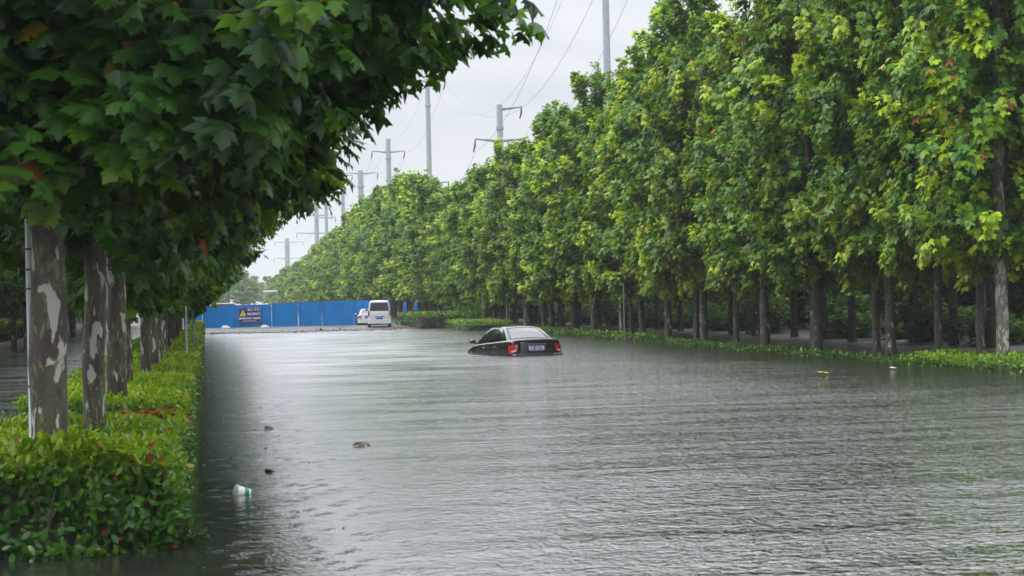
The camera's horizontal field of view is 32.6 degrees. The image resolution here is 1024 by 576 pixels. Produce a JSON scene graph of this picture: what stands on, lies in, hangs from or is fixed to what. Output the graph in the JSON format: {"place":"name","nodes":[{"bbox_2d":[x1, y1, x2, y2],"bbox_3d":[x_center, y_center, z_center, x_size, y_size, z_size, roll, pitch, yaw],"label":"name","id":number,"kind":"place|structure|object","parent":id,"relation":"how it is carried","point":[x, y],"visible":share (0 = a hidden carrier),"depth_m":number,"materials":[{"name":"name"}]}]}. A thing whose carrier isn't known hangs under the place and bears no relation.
{"place":"outdoors","nodes":[
{"label":"outdoors","id":0,"kind":"place"},
{"bbox_2d":[210,0,812,305],"label":"sky","id":1,"kind":"structure","parent":0,"point":[488,83],"materials":[{"name":"white"}]},
{"bbox_2d":[0,328,1023,575],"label":"water","id":2,"kind":"structure","parent":0,"point":[594,456],"depth_m":17.83,"materials":[{"name":"grey liquid"}]},
{"bbox_2d":[0,306,1023,357],"bbox_3d":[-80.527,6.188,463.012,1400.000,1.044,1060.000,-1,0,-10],"label":"ground","id":3,"kind":"structure","parent":0,"point":[905,346],"depth_m":69.08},
{"bbox_2d":[0,317,23,341],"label":"hedge","id":4,"kind":"object","parent":3,"relation":"on","point":[5,330],"visible":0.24,"depth_m":88.31,"materials":[{"name":"green plant"}]},
{"bbox_2d":[0,271,25,314],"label":"plane tree","id":5,"kind":"object","parent":3,"relation":"on","point":[16,287],"visible":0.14,"depth_m":55.59,"materials":[{"name":"green plant"}]},
{"bbox_2d":[1,272,25,313],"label":"plane tree","id":6,"kind":"object","parent":3,"relation":"on","point":[20,298],"visible":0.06,"depth_m":59.91,"materials":[{"name":"green plant"}]},
{"bbox_2d":[25,220,30,437],"bbox_3d":[-3.979,0.234,14.527,0.112,3.880,0.072,-1,0,4],"label":"white post","id":7,"kind":"object","parent":3,"relation":"on","point":[28,246],"visible":0.11,"depth_m":14.50,"materials":[{"name":"metal"}]},
{"bbox_2d":[0,286,68,351],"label":"plane tree","id":8,"kind":"object","parent":3,"relation":"on","point":[13,337],"depth_m":68.18,"materials":[{"name":"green plant"}]},
{"bbox_2d":[0,403,198,532],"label":"hedge","id":9,"kind":"object","parent":3,"relation":"on","point":[150,432],"visible":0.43,"depth_m":17.21,"materials":[{"name":"green plant"}]},
{"bbox_2d":[113,407,193,423],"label":"fallen leaves","id":10,"kind":"object","parent":9,"relation":"on","point":[151,411],"visible":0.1,"depth_m":20.76,"materials":[{"name":"brown plant"}]},
{"bbox_2d":[8,369,198,436],"bbox_3d":[-5.530,1.663,24.503,2.268,0.857,7.070,-1,0,-10],"label":"hedge","id":11,"kind":"object","parent":3,"relation":"on","point":[167,390],"visible":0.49,"depth_m":22.45,"materials":[{"name":"green plant"}]},
{"bbox_2d":[0,427,209,562],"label":"hedge","id":12,"kind":"object","parent":3,"relation":"on","point":[92,519],"visible":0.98,"depth_m":12.11,"materials":[{"name":"green plant"}]},
{"bbox_2d":[68,344,204,407],"bbox_3d":[-7.739,1.796,37.308,2.402,0.840,18.102,-1,0,-10],"label":"hedge","id":13,"kind":"object","parent":3,"relation":"on","point":[191,361],"visible":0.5,"depth_m":34.09,"materials":[{"name":"green plant"}]},
{"bbox_2d":[132,329,204,360],"bbox_3d":[-11.514,1.958,58.791,2.406,0.934,24.486,-1,0,-10],"label":"hedge","id":14,"kind":"object","parent":3,"relation":"on","point":[180,340],"visible":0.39,"depth_m":52.51,"materials":[{"name":"green plant"}]},
{"bbox_2d":[0,141,346,381],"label":"plane tree","id":15,"kind":"object","parent":3,"relation":"on","point":[142,304],"visible":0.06,"depth_m":25.99,"materials":[{"name":"green plant"}]},
{"bbox_2d":[65,213,282,372],"bbox_3d":[-6.375,-3.143,29.900,7.092,10.920,7.266,-1,0,14],"label":"plane tree","id":16,"kind":"object","parent":3,"relation":"on","point":[145,357],"visible":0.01,"depth_m":29.88,"materials":[{"name":"green plant"}]},
{"bbox_2d":[68,211,289,351],"bbox_3d":[-8.208,-2.856,42.199,6.411,10.544,6.655,-1,0,-32],"label":"plane tree","id":17,"kind":"object","parent":3,"relation":"on","point":[164,330],"depth_m":42.12,"materials":[{"name":"green plant"}]},
{"bbox_2d":[167,261,243,347],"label":"plane tree","id":18,"kind":"object","parent":3,"relation":"on","point":[201,289],"visible":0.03,"depth_m":46.09,"materials":[{"name":"green plant"}]},
{"bbox_2d":[0,41,418,434],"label":"plane tree","id":19,"kind":"object","parent":3,"relation":"on","point":[12,249],"visible":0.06,"depth_m":17.87,"materials":[{"name":"green plant"}]},
{"bbox_2d":[158,212,284,358],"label":"plane tree","id":20,"kind":"object","parent":3,"relation":"on","point":[174,304],"depth_m":38.21,"materials":[{"name":"green plant"}]},
{"bbox_2d":[106,131,347,411],"bbox_3d":[-5.231,-3.462,22.361,6.800,11.432,7.058,-1,0,29],"label":"plane tree","id":21,"kind":"object","parent":3,"relation":"on","point":[116,342],"visible":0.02,"depth_m":21.98,"materials":[{"name":"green plant"}]},
{"bbox_2d":[180,232,275,321],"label":"plane tree","id":22,"kind":"object","parent":3,"relation":"on","point":[199,307],"visible":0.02,"depth_m":50.41,"materials":[{"name":"green plant"}]},
{"bbox_2d":[150,195,322,363],"bbox_3d":[-7.177,-2.982,34.136,6.920,10.668,7.056,-1,0,0],"label":"plane tree","id":23,"kind":"object","parent":3,"relation":"on","point":[252,255],"visible":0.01,"depth_m":34.05,"materials":[{"name":"green plant"}]},
{"bbox_2d":[224,271,262,304],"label":"distant tree","id":24,"kind":"object","parent":3,"relation":"on","point":[247,300],"visible":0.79,"depth_m":433.05,"materials":[{"name":"green plant"}]},
{"bbox_2d":[0,0,549,487],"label":"plane tree","id":25,"kind":"object","parent":3,"relation":"on","point":[102,124],"visible":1,"depth_m":12.13,"materials":[{"name":"green plant"}]},
{"bbox_2d":[195,299,390,327],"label":"hoarding","id":26,"kind":"object","parent":3,"relation":"on","point":[310,313],"visible":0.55,"depth_m":120.17,"materials":[{"name":"blue paint"}]},
{"bbox_2d":[238,307,260,322],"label":"warning sign","id":27,"kind":"object","parent":26,"relation":"attached to","point":[249,314],"visible":1,"depth_m":120.44,"materials":[{"name":"metal"}]},
{"bbox_2d":[205,327,418,334],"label":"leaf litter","id":28,"kind":"object","parent":3,"relation":"on","point":[320,329],"visible":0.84,"depth_m":103.14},
{"bbox_2d":[320,228,347,300],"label":"plane tree","id":29,"kind":"object","parent":3,"relation":"on","point":[331,295],"visible":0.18,"depth_m":214.20,"materials":[{"name":"green plant"}]},
{"bbox_2d":[326,223,345,299],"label":"plane tree","id":30,"kind":"object","parent":3,"relation":"on","point":[333,275],"visible":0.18,"depth_m":208.82,"materials":[{"name":"green plant"}]},
{"bbox_2d":[329,211,353,311],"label":"plane tree","id":31,"kind":"object","parent":3,"relation":"on","point":[343,216],"visible":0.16,"depth_m":201.54,"materials":[{"name":"green plant"}]},
{"bbox_2d":[331,208,352,300],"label":"plane tree","id":32,"kind":"object","parent":3,"relation":"on","point":[339,265],"visible":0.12,"depth_m":196.75,"materials":[{"name":"green plant"}]},
{"bbox_2d":[338,203,362,299],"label":"plane tree","id":33,"kind":"object","parent":3,"relation":"on","point":[343,290],"visible":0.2,"depth_m":184.81,"materials":[{"name":"green plant"}]},
{"bbox_2d":[341,193,372,299],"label":"plane tree","id":34,"kind":"object","parent":3,"relation":"on","point":[349,284],"visible":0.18,"depth_m":180.22,"materials":[{"name":"green plant"}]},
{"bbox_2d":[348,198,374,299],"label":"plane tree","id":35,"kind":"object","parent":3,"relation":"on","point":[360,289],"visible":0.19,"depth_m":175.07,"materials":[{"name":"green plant"}]},
{"bbox_2d":[351,191,381,299],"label":"plane tree","id":36,"kind":"object","parent":3,"relation":"on","point":[369,206],"visible":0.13,"depth_m":167.91,"materials":[{"name":"green plant"}]},
{"bbox_2d":[354,185,388,299],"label":"plane tree","id":37,"kind":"object","parent":3,"relation":"on","point":[369,214],"visible":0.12,"depth_m":163.82,"materials":[{"name":"green plant"}]},
{"bbox_2d":[359,188,390,303],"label":"plane tree","id":38,"kind":"object","parent":3,"relation":"on","point":[378,199],"visible":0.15,"depth_m":159.02,"materials":[{"name":"green plant"}]},
{"bbox_2d":[365,300,392,326],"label":"van","id":39,"kind":"object","parent":3,"relation":"on","point":[379,311],"visible":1,"depth_m":110.11,"materials":[{"name":"white paint"}]},
{"bbox_2d":[368,177,401,312],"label":"plane tree","id":40,"kind":"object","parent":3,"relation":"on","point":[380,233],"visible":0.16,"depth_m":152.07,"materials":[{"name":"green plant"}]},
{"bbox_2d":[371,139,404,184],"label":"power pole","id":41,"kind":"object","parent":3,"relation":"on","point":[388,152],"visible":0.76,"depth_m":289.17,"materials":[{"name":"metal"}]},
{"bbox_2d":[370,168,410,311],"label":"plane tree","id":42,"kind":"object","parent":3,"relation":"on","point":[383,240],"visible":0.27,"depth_m":146.76,"materials":[{"name":"green plant"}]},
{"bbox_2d":[378,173,416,310],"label":"plane tree","id":43,"kind":"object","parent":3,"relation":"on","point":[403,194],"visible":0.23,"depth_m":141.95,"materials":[{"name":"green plant"}]},
{"bbox_2d":[391,167,433,310],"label":"plane tree","id":44,"kind":"object","parent":3,"relation":"on","point":[413,181],"visible":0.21,"depth_m":134.40,"materials":[{"name":"green plant"}]},
{"bbox_2d":[391,177,444,310],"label":"plane tree","id":45,"kind":"object","parent":3,"relation":"on","point":[427,188],"visible":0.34,"depth_m":129.59,"materials":[{"name":"green plant"}]},
{"bbox_2d":[404,192,444,310],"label":"plane tree","id":46,"kind":"object","parent":3,"relation":"on","point":[433,207],"visible":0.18,"depth_m":125.16,"materials":[{"name":"green plant"}]},
{"bbox_2d":[410,191,451,310],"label":"plane tree","id":47,"kind":"object","parent":3,"relation":"on","point":[418,235],"visible":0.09,"depth_m":127.98,"materials":[{"name":"green plant"}]},
{"bbox_2d":[395,309,468,328],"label":"hedge","id":48,"kind":"object","parent":3,"relation":"on","point":[427,319],"visible":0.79,"depth_m":105.28,"materials":[{"name":"green plant"}]},
{"bbox_2d":[421,78,448,185],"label":"power pole","id":49,"kind":"object","parent":3,"relation":"on","point":[428,129],"visible":0.43,"depth_m":236.92,"materials":[{"name":"concrete"}]},
{"bbox_2d":[418,190,459,308],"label":"plane tree","id":50,"kind":"object","parent":3,"relation":"on","point":[428,274],"visible":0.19,"depth_m":118.05,"materials":[{"name":"green plant"}]},
{"bbox_2d":[424,177,469,301],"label":"plane tree","id":51,"kind":"object","parent":3,"relation":"on","point":[438,243],"visible":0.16,"depth_m":112.80,"materials":[{"name":"green plant"}]},
{"bbox_2d":[439,163,488,307],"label":"plane tree","id":52,"kind":"object","parent":3,"relation":"on","point":[454,221],"visible":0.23,"depth_m":108.09,"materials":[{"name":"green plant"}]},
{"bbox_2d":[446,299,491,319],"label":"bush","id":53,"kind":"object","parent":3,"relation":"on","point":[475,312],"visible":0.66,"depth_m":105.21,"materials":[{"name":"green plant"}]},
{"bbox_2d":[454,157,496,318],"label":"plane tree","id":54,"kind":"object","parent":3,"relation":"on","point":[469,230],"visible":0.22,"depth_m":100.65,"materials":[{"name":"green plant"}]},
{"bbox_2d":[443,317,512,330],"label":"hedge","id":55,"kind":"object","parent":3,"relation":"on","point":[474,324],"visible":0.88,"depth_m":94.97,"materials":[{"name":"green plant"}]},
{"bbox_2d":[469,135,515,319],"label":"plane tree","id":56,"kind":"object","parent":3,"relation":"on","point":[483,198],"visible":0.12,"depth_m":95.98,"materials":[{"name":"green plant"}]},
{"bbox_2d":[473,104,521,158],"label":"power pole","id":57,"kind":"object","parent":3,"relation":"on","point":[500,108],"visible":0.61,"depth_m":179.69,"materials":[{"name":"metal"}]},
{"bbox_2d":[474,134,538,325],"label":"plane tree","id":58,"kind":"object","parent":3,"relation":"on","point":[515,153],"visible":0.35,"depth_m":91.43,"materials":[{"name":"green plant"}]},
{"bbox_2d":[467,326,561,355],"bbox_3d":[-0.031,1.782,53.404,2.120,1.253,4.609,-1,-2,-19],"label":"sedan car","id":59,"kind":"object","parent":3,"relation":"on","point":[509,341],"visible":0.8,"depth_m":51.91,"materials":[{"name":"black paint"}]},
{"bbox_2d":[507,139,555,326],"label":"plane tree","id":60,"kind":"object","parent":3,"relation":"on","point":[513,284],"visible":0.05,"depth_m":89.58,"materials":[{"name":"green plant"}]},
{"bbox_2d":[503,103,563,331],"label":"plane tree","id":61,"kind":"object","parent":3,"relation":"on","point":[518,218],"visible":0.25,"depth_m":83.98,"materials":[{"name":"green plant"}]},
{"bbox_2d":[517,99,588,328],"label":"plane tree","id":62,"kind":"object","parent":3,"relation":"on","point":[539,187],"visible":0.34,"depth_m":79.11,"materials":[{"name":"green plant"}]},
{"bbox_2d":[557,107,599,328],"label":"plane tree","id":63,"kind":"object","parent":3,"relation":"on","point":[581,292],"visible":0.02,"depth_m":77.25,"materials":[{"name":"green plant"}]},
{"bbox_2d":[540,61,618,330],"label":"plane tree","id":64,"kind":"object","parent":3,"relation":"on","point":[571,173],"visible":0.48,"depth_m":74.65,"materials":[{"name":"green plant"}]},
{"bbox_2d":[503,324,663,341],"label":"hedge","id":65,"kind":"object","parent":3,"relation":"on","point":[615,334],"visible":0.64,"depth_m":71.28,"materials":[{"name":"green plant"}]},
{"bbox_2d":[590,299,618,325],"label":"bush","id":66,"kind":"object","parent":3,"relation":"on","point":[611,307],"visible":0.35,"depth_m":94.22,"materials":[{"name":"green plant"}]},
{"bbox_2d":[579,69,633,331],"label":"plane tree","id":67,"kind":"object","parent":3,"relation":"on","point":[600,118],"visible":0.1,"depth_m":72.86,"materials":[{"name":"green plant"}]},
{"bbox_2d":[602,0,611,108],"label":"power pole","id":68,"kind":"object","parent":3,"relation":"on","point":[606,39],"visible":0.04,"depth_m":131.43,"materials":[{"name":"concrete"}]},
{"bbox_2d":[573,47,660,338],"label":"plane tree","id":69,"kind":"object","parent":3,"relation":"on","point":[624,274],"visible":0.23,"depth_m":67.90,"materials":[{"name":"green plant"}]},
{"bbox_2d":[586,101,659,333],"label":"plane tree","id":70,"kind":"object","parent":3,"relation":"on","point":[599,228],"visible":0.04,"depth_m":70.58,"materials":[{"name":"green plant"}]},
{"bbox_2d":[597,0,691,339],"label":"plane tree","id":71,"kind":"object","parent":3,"relation":"on","point":[627,137],"visible":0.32,"depth_m":62.98,"materials":[{"name":"green plant"}]},
{"bbox_2d":[621,90,687,306],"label":"plane tree","id":72,"kind":"object","parent":3,"relation":"on","point":[676,297],"visible":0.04,"depth_m":65.33,"materials":[{"name":"green plant"}]},
{"bbox_2d":[634,296,693,326],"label":"bush","id":73,"kind":"object","parent":3,"relation":"on","point":[650,311],"visible":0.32,"depth_m":86.10,"materials":[{"name":"green plant"}]},
{"bbox_2d":[652,308,693,327],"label":"bush","id":74,"kind":"object","parent":3,"relation":"on","point":[686,321],"visible":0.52,"depth_m":82.80,"materials":[{"name":"green plant"}]},
{"bbox_2d":[645,4,714,341],"bbox_3d":[6.308,-3.869,61.333,3.480,12.288,3.441,-2,0,37],"label":"plane tree","id":75,"kind":"object","parent":3,"relation":"on","point":[695,291],"visible":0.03,"depth_m":61.12,"materials":[{"name":"green plant"}]},
{"bbox_2d":[631,0,737,342],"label":"plane tree","id":76,"kind":"object","parent":3,"relation":"on","point":[671,161],"visible":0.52,"depth_m":58.72,"materials":[{"name":"green plant"}]},
{"bbox_2d":[691,299,727,329],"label":"bush","id":77,"kind":"object","parent":3,"relation":"on","point":[716,307],"visible":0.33,"depth_m":76.78,"materials":[{"name":"green plant"}]},
{"bbox_2d":[679,8,750,343],"bbox_3d":[7.261,-3.494,57.268,3.636,11.390,3.540,-1,0,10],"label":"plane tree","id":78,"kind":"object","parent":3,"relation":"on","point":[703,127],"visible":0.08,"depth_m":56.99,"materials":[{"name":"green plant"}]},
{"bbox_2d":[707,298,751,330],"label":"bush","id":79,"kind":"object","parent":3,"relation":"on","point":[723,319],"visible":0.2,"depth_m":74.91,"materials":[{"name":"green plant"}]},
{"bbox_2d":[683,0,806,347],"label":"plane tree","id":80,"kind":"object","parent":3,"relation":"on","point":[724,246],"visible":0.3,"depth_m":51.86,"materials":[{"name":"green plant"}]},
{"bbox_2d":[702,9,793,344],"bbox_3d":[7.810,-3.588,55.153,3.683,11.529,3.585,-1,0,-20],"label":"plane tree","id":81,"kind":"object","parent":3,"relation":"on","point":[710,184],"visible":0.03,"depth_m":55.03,"materials":[{"name":"green plant"}]},
{"bbox_2d":[751,290,759,335],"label":"plane tree","id":82,"kind":"object","parent":3,"relation":"on","point":[755,321],"depth_m":65.56,"materials":[{"name":"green plant"}]},
{"bbox_2d":[729,290,797,332],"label":"bush","id":83,"kind":"object","parent":3,"relation":"on","point":[777,312],"visible":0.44,"depth_m":69.19,"materials":[{"name":"green plant"}]},
{"bbox_2d":[639,336,946,363],"bbox_3d":[7.266,1.815,51.777,1.468,0.458,24.605,-1,0,-10],"label":"hedge","id":84,"kind":"object","parent":3,"relation":"on","point":[861,355],"visible":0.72,"depth_m":49.37,"materials":[{"name":"green plant"}]},
{"bbox_2d":[722,0,868,353],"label":"plane tree","id":85,"kind":"object","parent":3,"relation":"on","point":[778,150],"visible":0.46,"depth_m":46.83,"materials":[{"name":"green plant"}]},
{"bbox_2d":[785,278,806,336],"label":"plane tree","id":86,"kind":"object","parent":3,"relation":"on","point":[793,316],"depth_m":62.62,"materials":[{"name":"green plant"}]},
{"bbox_2d":[745,0,858,348],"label":"plane tree","id":87,"kind":"object","parent":3,"relation":"on","point":[781,192],"visible":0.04,"depth_m":49.40,"materials":[{"name":"green plant"}]},
{"bbox_2d":[770,287,845,327],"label":"tall bush","id":88,"kind":"object","parent":3,"relation":"on","point":[803,297],"visible":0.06,"depth_m":74.11,"materials":[{"name":"green plant"}]},
{"bbox_2d":[789,9,828,338],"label":"plane tree","id":89,"kind":"object","parent":3,"relation":"on","point":[824,310],"depth_m":59.37,"materials":[{"name":"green plant"}]},
{"bbox_2d":[806,288,871,334],"bbox_3d":[11.827,0.778,62.625,2.700,2.052,2.132,-1,0,8],"label":"bush","id":90,"kind":"object","parent":3,"relation":"on","point":[841,304],"visible":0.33,"depth_m":62.38,"materials":[{"name":"green plant"}]},
{"bbox_2d":[797,307,884,337],"bbox_3d":[11.354,1.208,59.845,3.110,1.114,2.776,-1,0,29],"label":"bush","id":91,"kind":"object","parent":3,"relation":"on","point":[863,328],"visible":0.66,"depth_m":59.48,"materials":[{"name":"green plant"}]},
{"bbox_2d":[840,282,861,340],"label":"plane tree","id":92,"kind":"object","parent":3,"relation":"on","point":[851,328],"visible":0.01,"depth_m":56.00,"materials":[{"name":"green plant"}]},
{"bbox_2d":[795,0,925,353],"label":"plane tree","id":93,"kind":"object","parent":3,"relation":"on","point":[877,282],"visible":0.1,"depth_m":44.76,"materials":[{"name":"green plant"}]},
{"bbox_2d":[788,0,946,358],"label":"plane tree","id":94,"kind":"object","parent":3,"relation":"on","point":[851,196],"visible":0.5,"depth_m":42.71,"materials":[{"name":"green plant"}]},
{"bbox_2d":[870,310,918,338],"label":"bush","id":95,"kind":"object","parent":3,"relation":"on","point":[902,333],"visible":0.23,"depth_m":56.41,"materials":[{"name":"green plant"}]},
{"bbox_2d":[850,0,987,360],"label":"plane tree","id":96,"kind":"object","parent":3,"relation":"on","point":[896,239],"visible":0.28,"depth_m":40.91,"materials":[{"name":"green plant"}]},
{"bbox_2d":[906,262,948,341],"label":"plane tree","id":97,"kind":"object","parent":3,"relation":"on","point":[912,331],"visible":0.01,"depth_m":53.02,"materials":[{"name":"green plant"}]},
{"bbox_2d":[883,286,974,341],"bbox_3d":[12.789,0.790,53.251,3.145,1.890,3.136,-1,0,27],"label":"bush","id":98,"kind":"object","parent":3,"relation":"on","point":[924,325],"visible":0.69,"depth_m":52.87,"materials":[{"name":"green plant"}]},
{"bbox_2d":[919,261,963,344],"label":"plane tree","id":99,"kind":"object","parent":3,"relation":"on","point":[953,337],"depth_m":49.77,"materials":[{"name":"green plant"}]},
{"bbox_2d":[874,0,1023,367],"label":"plane tree","id":100,"kind":"object","parent":3,"relation":"on","point":[994,227],"visible":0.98,"depth_m":36.26,"materials":[{"name":"green plant"}]},
{"bbox_2d":[880,272,1017,331],"bbox_3d":[15.706,-0.594,59.823,6.197,4.702,5.818,-2,0,43],"label":"tall bush","id":101,"kind":"object","parent":3,"relation":"on","point":[966,299],"visible":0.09,"depth_m":59.18,"materials":[{"name":"green plant"}]},
{"bbox_2d":[889,0,1023,363],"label":"plane tree","id":102,"kind":"object","parent":3,"relation":"on","point":[978,275],"visible":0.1,"depth_m":38.54,"materials":[{"name":"green plant"}]},
{"bbox_2d":[896,348,1023,374],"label":"hedge","id":103,"kind":"object","parent":3,"relation":"on","point":[951,356],"visible":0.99,"depth_m":36.68,"materials":[{"name":"green plant"}]},
{"bbox_2d":[942,303,1023,343],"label":"bush","id":104,"kind":"object","parent":3,"relation":"on","point":[1015,326],"visible":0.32,"depth_m":49.36,"materials":[{"name":"green plant"}]},
{"bbox_2d":[946,13,1021,347],"bbox_3d":[12.669,-4.585,46.585,4.223,12.985,4.164,-1,0,-32],"label":"plane tree","id":105,"kind":"object","parent":3,"relation":"on","point":[990,316],"depth_m":46.52,"materials":[{"name":"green plant"}]},
{"bbox_2d":[994,259,1023,329],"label":"tall bush","id":106,"kind":"object","parent":3,"relation":"on","point":[1013,301],"visible":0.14,"depth_m":56.78,"materials":[{"name":"green plant"}]},
{"bbox_2d":[994,265,1023,316],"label":"tall bush","id":107,"kind":"object","parent":3,"relation":"on","point":[1017,306],"visible":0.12,"depth_m":53.95,"materials":[{"name":"green plant"}]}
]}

